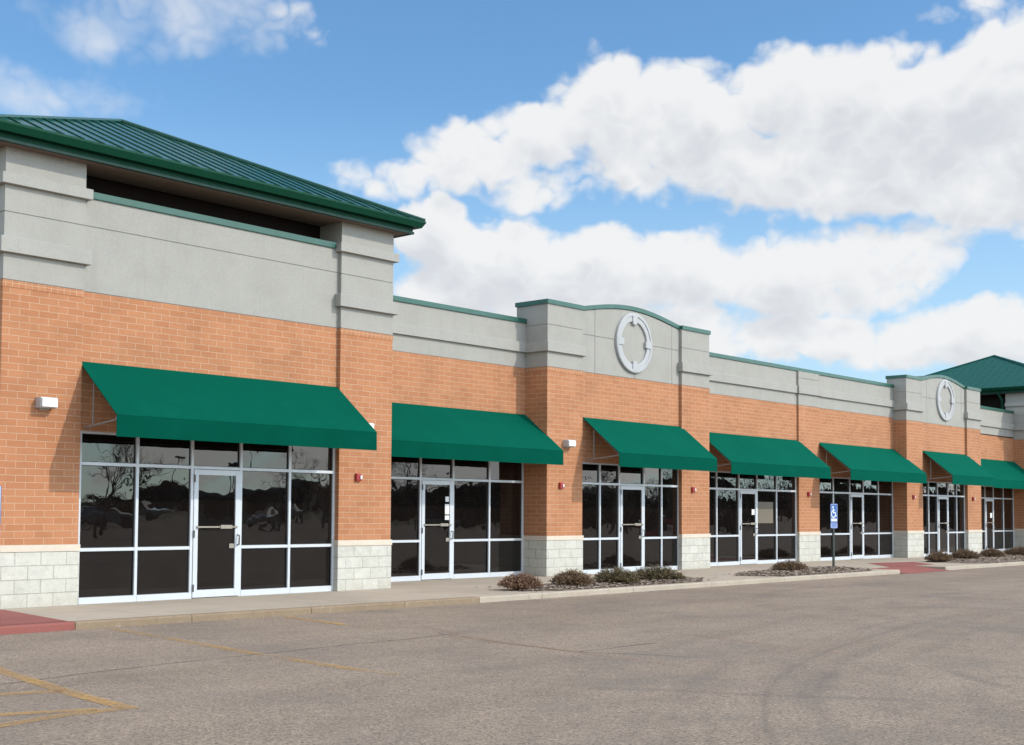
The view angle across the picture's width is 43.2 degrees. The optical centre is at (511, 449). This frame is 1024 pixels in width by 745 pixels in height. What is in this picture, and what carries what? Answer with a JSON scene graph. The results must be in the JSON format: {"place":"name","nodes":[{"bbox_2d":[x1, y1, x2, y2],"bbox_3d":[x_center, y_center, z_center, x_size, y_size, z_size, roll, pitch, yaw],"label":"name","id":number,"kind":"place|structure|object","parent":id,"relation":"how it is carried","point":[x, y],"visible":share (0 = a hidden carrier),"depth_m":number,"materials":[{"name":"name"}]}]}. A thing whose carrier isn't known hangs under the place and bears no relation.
{"place":"outdoors","nodes":[
{"label":"outdoors","id":0,"kind":"place"},
{"bbox_2d":[0,551,1020,625],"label":"sidewalk","id":1,"kind":"structure","parent":0,"point":[427,589],"depth_m":21.83,"materials":[{"name":"concrete"}]},
{"bbox_2d":[0,610,64,624],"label":"red ramp","id":2,"kind":"structure","parent":1,"relation":"on","point":[7,617],"depth_m":16.93,"materials":[{"name":"paint"}]},
{"bbox_2d":[476,576,715,591],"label":"mulch","id":3,"kind":"object","parent":1,"relation":"on","point":[561,587],"visible":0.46,"depth_m":25.31,"materials":[{"name":"grey gravel"}]},
{"bbox_2d":[496,571,543,588],"bbox_3d":[0.153,2.413,23.998,0.822,0.346,1.031,-2,-3,36],"label":"shrub","id":4,"kind":"object","parent":3,"relation":"on","point":[524,581],"visible":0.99,"depth_m":23.81,"materials":[{"name":"brown plant"}]},
{"bbox_2d":[548,568,595,586],"bbox_3d":[1.166,2.468,25.107,0.961,0.360,1.317,0,-3,7],"label":"shrub","id":5,"kind":"object","parent":3,"relation":"on","point":[572,577],"visible":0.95,"depth_m":24.82,"materials":[{"name":"brown plant"}]},
{"bbox_2d":[592,566,642,583],"bbox_3d":[2.110,2.508,26.077,0.974,0.381,1.303,2,-3,-27],"label":"shrub","id":6,"kind":"object","parent":3,"relation":"on","point":[617,574],"visible":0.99,"depth_m":25.84,"materials":[{"name":"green plant"}]},
{"bbox_2d":[630,564,684,579],"bbox_3d":[3.051,2.578,27.309,1.276,0.374,0.954,0,-3,11],"label":"shrub","id":7,"kind":"object","parent":3,"relation":"on","point":[659,572],"visible":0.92,"depth_m":27.14,"materials":[{"name":"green plant"}]},
{"bbox_2d":[714,566,872,576],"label":"mulch","id":8,"kind":"object","parent":1,"relation":"on","point":[816,570],"visible":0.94,"depth_m":31.57,"materials":[{"name":"grey gravel"}]},
{"bbox_2d":[768,559,808,569],"bbox_3d":[6.926,2.877,32.321,1.159,0.317,0.846,2,-3,-34],"label":"shrub","id":9,"kind":"object","parent":8,"relation":"on","point":[787,565],"visible":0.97,"depth_m":32.16,"materials":[{"name":"brown plant"}]},
{"bbox_2d":[830,503,837,566],"bbox_3d":[8.633,2.380,34.730,0.270,1.890,0.052,2,-3,-34],"label":"accessible parking sign","id":10,"kind":"object","parent":8,"relation":"on","point":[833,513],"visible":0.93,"depth_m":34.72,"materials":[{"name":"blue metal"}]},
{"bbox_2d":[916,554,1023,562],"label":"mulch","id":11,"kind":"object","parent":1,"relation":"on","point":[1005,558],"visible":0.72,"depth_m":40.84,"materials":[{"name":"grey gravel"}]},
{"bbox_2d":[925,550,953,561],"bbox_3d":[13.203,3.271,39.978,0.961,0.360,1.317,-1,-3,33],"label":"shrub","id":12,"kind":"object","parent":11,"relation":"on","point":[936,556],"visible":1,"depth_m":39.75,"materials":[{"name":"brown plant"}]},
{"bbox_2d":[951,548,981,558],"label":"shrub","id":13,"kind":"object","parent":11,"relation":"on","point":[964,553],"visible":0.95,"depth_m":42.09,"materials":[{"name":"brown plant"}]},
{"bbox_2d":[979,547,1005,556],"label":"shrub","id":14,"kind":"object","parent":11,"relation":"on","point":[991,552],"visible":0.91,"depth_m":43.87,"materials":[{"name":"brown plant"}]},
{"bbox_2d":[1003,546,1023,554],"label":"shrub","id":15,"kind":"object","parent":11,"relation":"on","point":[1018,550],"visible":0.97,"depth_m":46.19,"materials":[{"name":"brown plant"}]},
{"bbox_2d":[0,565,1023,744],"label":"parking lot","id":16,"kind":"structure","parent":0,"point":[930,658],"depth_m":12.37,"materials":[{"name":"grey asphalt"}]},
{"bbox_2d":[0,486,0,523],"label":"accessible parking sign","id":17,"kind":"object","parent":16,"relation":"on","point":[0,504],"visible":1,"depth_m":16.11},
{"bbox_2d":[1,690,53,694],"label":"painted line","id":18,"kind":"object","parent":16,"relation":"on","point":[22,693],"visible":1,"depth_m":10.72,"materials":[{"name":"paint"}]},
{"bbox_2d":[0,621,74,634],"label":"kerb","id":19,"kind":"structure","parent":16,"relation":"on","point":[36,627],"depth_m":16.13,"materials":[{"name":"red paint"}]},
{"bbox_2d":[0,708,96,715],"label":"painted line","id":20,"kind":"object","parent":16,"relation":"on","point":[23,713],"visible":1,"depth_m":9.76,"materials":[{"name":"paint"}]},
{"bbox_2d":[0,709,117,726],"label":"painted line","id":21,"kind":"object","parent":16,"relation":"on","point":[81,714],"visible":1,"depth_m":9.66,"materials":[{"name":"paint"}]},
{"bbox_2d":[0,667,139,707],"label":"painted line","id":22,"kind":"object","parent":16,"relation":"on","point":[38,681],"visible":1,"depth_m":10.57,"materials":[{"name":"paint"}]},
{"bbox_2d":[71,614,191,629],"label":"kerb","id":23,"kind":"structure","parent":16,"relation":"on","point":[125,622],"depth_m":17.11,"materials":[{"name":"concrete"}]},
{"bbox_2d":[117,630,354,668],"bbox_3d":[-3.165,2.203,14.391,0.245,0.001,6.099,3,-4,-42],"label":"painted line","id":24,"kind":"object","parent":16,"relation":"on","point":[257,653],"visible":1,"depth_m":13.85,"materials":[{"name":"yellow paint"}]},
{"bbox_2d":[190,607,310,621],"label":"kerb","id":25,"kind":"structure","parent":16,"relation":"on","point":[215,616],"depth_m":18.50,"materials":[{"name":"concrete"}]},
{"bbox_2d":[287,616,348,624],"bbox_3d":[-2.759,2.387,18.109,0.150,0.001,1.636,3,-4,-38],"label":"painted line","id":26,"kind":"object","parent":16,"relation":"on","point":[327,622],"visible":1,"depth_m":17.73,"materials":[{"name":"paint"}]},
{"bbox_2d":[310,601,404,613],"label":"kerb","id":27,"kind":"structure","parent":16,"relation":"on","point":[355,607],"depth_m":19.95,"materials":[{"name":"concrete"}]},
{"bbox_2d":[404,597,478,607],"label":"kerb","id":28,"kind":"structure","parent":16,"relation":"on","point":[437,602],"depth_m":21.27,"materials":[{"name":"concrete"}]},
{"bbox_2d":[473,593,541,602],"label":"kerb","id":29,"kind":"structure","parent":16,"relation":"on","point":[505,597],"depth_m":22.51,"materials":[{"name":"concrete"}]},
{"bbox_2d":[536,587,632,598],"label":"kerb","id":30,"kind":"structure","parent":16,"relation":"on","point":[571,593],"depth_m":24.10,"materials":[{"name":"concrete"}]},
{"bbox_2d":[630,582,710,591],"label":"kerb","id":31,"kind":"structure","parent":16,"relation":"on","point":[669,586],"depth_m":26.17,"materials":[{"name":"concrete"}]},
{"bbox_2d":[708,577,783,586],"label":"kerb","id":32,"kind":"structure","parent":16,"relation":"on","point":[746,581],"depth_m":28.38,"materials":[{"name":"concrete"}]},
{"bbox_2d":[784,573,845,581],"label":"kerb","id":33,"kind":"structure","parent":16,"relation":"on","point":[813,577],"depth_m":30.58,"materials":[{"name":"concrete"}]},
{"bbox_2d":[846,570,899,576],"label":"kerb","id":34,"kind":"structure","parent":16,"relation":"on","point":[866,573],"depth_m":32.83,"materials":[{"name":"concrete"}]},
{"bbox_2d":[869,562,951,573],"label":"red kerb ramp","id":35,"kind":"structure","parent":16,"relation":"on","point":[909,567],"depth_m":36.07,"materials":[{"name":"paint"}]},
{"bbox_2d":[941,564,986,569],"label":"kerb","id":36,"kind":"structure","parent":16,"relation":"on","point":[958,567],"depth_m":37.21,"materials":[{"name":"concrete"}]},
{"bbox_2d":[987,562,1023,567],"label":"kerb","id":37,"kind":"structure","parent":16,"relation":"on","point":[1004,564],"depth_m":39.45,"materials":[{"name":"concrete"}]},
{"bbox_2d":[0,0,1023,382],"label":"sky","id":38,"kind":"structure","parent":0,"point":[828,186],"materials":[{"name":"blue"}]},
{"label":"ground","id":39,"kind":"structure","parent":0,"visible":0},
{"bbox_2d":[0,114,1023,608],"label":"retail building","id":40,"kind":"structure","parent":39,"relation":"on","point":[124,242],"depth_m":23.53,"materials":[{"name":"brick"}]},
{"bbox_2d":[36,397,57,410],"bbox_3d":[-6.852,-0.683,19.070,0.185,0.185,0.270,-2,-4,42],"label":"wall lamp","id":41,"kind":"object","parent":40,"relation":"attached to","point":[45,403],"visible":1,"depth_m":19.00,"materials":[{"name":"white metal"}]},
{"bbox_2d":[191,469,239,597],"bbox_3d":[-4.892,1.381,21.452,0.116,2.096,0.915,-2,-4,42],"label":"door","id":42,"kind":"structure","parent":40,"relation":"in","point":[216,493],"depth_m":21.47,"materials":[{"name":"black glass"}]},
{"bbox_2d":[82,361,376,449],"bbox_3d":[-4.476,-0.671,21.195,1.086,1.182,5.120,-2,-4,42],"label":"awning","id":43,"kind":"object","parent":40,"relation":"attached to","point":[158,403],"visible":1,"depth_m":20.82,"materials":[{"name":"fabric"}]},
{"bbox_2d":[355,473,361,480],"bbox_3d":[-2.799,0.501,23.665,0.082,0.147,0.130,-2,-4,42],"label":"fire alarm","id":44,"kind":"object","parent":40,"relation":"attached to","point":[358,476],"visible":1,"depth_m":23.64,"materials":[{"name":"red plastic"}]},
{"bbox_2d":[421,480,453,579],"bbox_3d":[-1.584,1.700,27.564,0.116,2.096,0.928,-2,-4,42],"label":"door","id":45,"kind":"structure","parent":40,"relation":"in","point":[437,533],"depth_m":27.57,"materials":[{"name":"black glass"}]},
{"bbox_2d":[445,504,448,513],"bbox_3d":[-1.391,1.274,27.835,0.004,0.220,0.140,-2,-4,42],"label":"paper notice","id":46,"kind":"object","parent":45,"relation":"attached to","point":[446,508],"visible":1,"depth_m":27.82,"materials":[{"name":"white paper"}]},
{"bbox_2d":[391,402,562,464],"bbox_3d":[-1.103,-0.349,27.349,1.126,1.182,5.545,-2,-4,42],"label":"awning","id":47,"kind":"object","parent":40,"relation":"attached to","point":[425,431],"visible":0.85,"depth_m":27.29,"materials":[{"name":"fabric"}]},
{"bbox_2d":[559,482,563,488],"bbox_3d":[1.139,0.816,29.615,0.082,0.147,0.130,-2,-4,42],"label":"fire alarm","id":48,"kind":"object","parent":40,"relation":"attached to","point":[561,485],"visible":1,"depth_m":29.59,"materials":[{"name":"red plastic"}]},
{"bbox_2d":[563,440,575,447],"bbox_3d":[1.329,-0.138,29.792,0.185,0.185,0.270,-2,-4,42],"label":"wall lamp","id":49,"kind":"object","parent":40,"relation":"attached to","point":[568,443],"visible":1,"depth_m":29.71,"materials":[{"name":"white metal"}]},
{"bbox_2d":[620,486,644,571],"bbox_3d":[2.966,1.937,31.814,0.116,2.096,0.964,-2,-4,42],"label":"door","id":50,"kind":"structure","parent":40,"relation":"in","point":[632,532],"depth_m":31.85,"materials":[{"name":"black glass"}]},
{"bbox_2d":[615,313,651,372],"bbox_3d":[3.012,-2.644,32.021,0.104,1.490,1.490,-2,-4,42],"label":"wall medallion","id":51,"kind":"object","parent":40,"relation":"attached to","point":[633,342],"depth_m":32.00,"materials":[{"name":"white plastic"}]},
{"bbox_2d":[583,417,716,471],"bbox_3d":[3.430,-0.112,31.605,1.086,1.182,4.120,-2,-4,42],"label":"awning","id":52,"kind":"object","parent":40,"relation":"attached to","point":[642,445],"visible":1,"depth_m":31.34,"materials":[{"name":"fabric"}]},
{"bbox_2d":[740,491,758,563],"bbox_3d":[6.799,2.220,37.110,0.116,2.096,0.921,-2,-4,42],"label":"door","id":53,"kind":"structure","parent":40,"relation":"in","point":[748,499],"depth_m":37.14,"materials":[{"name":"black glass"}]},
{"bbox_2d":[758,502,772,522],"bbox_3d":[7.424,1.831,37.899,0.004,0.620,0.880,-2,-4,42],"label":"window poster","id":54,"kind":"object","parent":40,"relation":"attached to","point":[765,512],"depth_m":37.90,"materials":[{"name":"beige paper"}]},
{"bbox_2d":[709,432,830,478],"bbox_3d":[7.281,0.172,36.925,1.087,1.182,5.520,-2,-4,42],"label":"awning","id":55,"kind":"object","parent":40,"relation":"attached to","point":[751,455],"visible":0.97,"depth_m":36.65,"materials":[{"name":"fabric"}]},
{"bbox_2d":[850,494,864,558],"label":"door","id":56,"kind":"structure","parent":40,"relation":"in","point":[857,509],"depth_m":42.17,"materials":[{"name":"black glass"}]},
{"bbox_2d":[819,442,926,482],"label":"awning","id":57,"kind":"object","parent":40,"relation":"attached to","point":[874,464],"visible":0.99,"depth_m":41.55,"materials":[{"name":"fabric"}]},
{"bbox_2d":[938,497,949,553],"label":"door","id":58,"kind":"structure","parent":40,"relation":"in","point":[943,527],"depth_m":46.28,"materials":[{"name":"black glass"}]},
{"bbox_2d":[936,379,954,420],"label":"wall medallion","id":59,"kind":"object","parent":40,"relation":"attached to","point":[945,400],"depth_m":46.55,"materials":[{"name":"white plastic"}]},
{"bbox_2d":[923,451,995,485],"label":"awning","id":60,"kind":"object","parent":40,"relation":"attached to","point":[962,469],"visible":1,"depth_m":45.83,"materials":[{"name":"fabric"}]},
{"bbox_2d":[985,499,993,548],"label":"door","id":61,"kind":"structure","parent":40,"relation":"in","point":[989,503],"depth_m":51.63,"materials":[{"name":"black glass"}]},
{"bbox_2d":[981,459,1023,488],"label":"awning","id":62,"kind":"object","parent":40,"relation":"attached to","point":[1008,474],"visible":0.78,"depth_m":51.08,"materials":[{"name":"fabric"}]}
]}

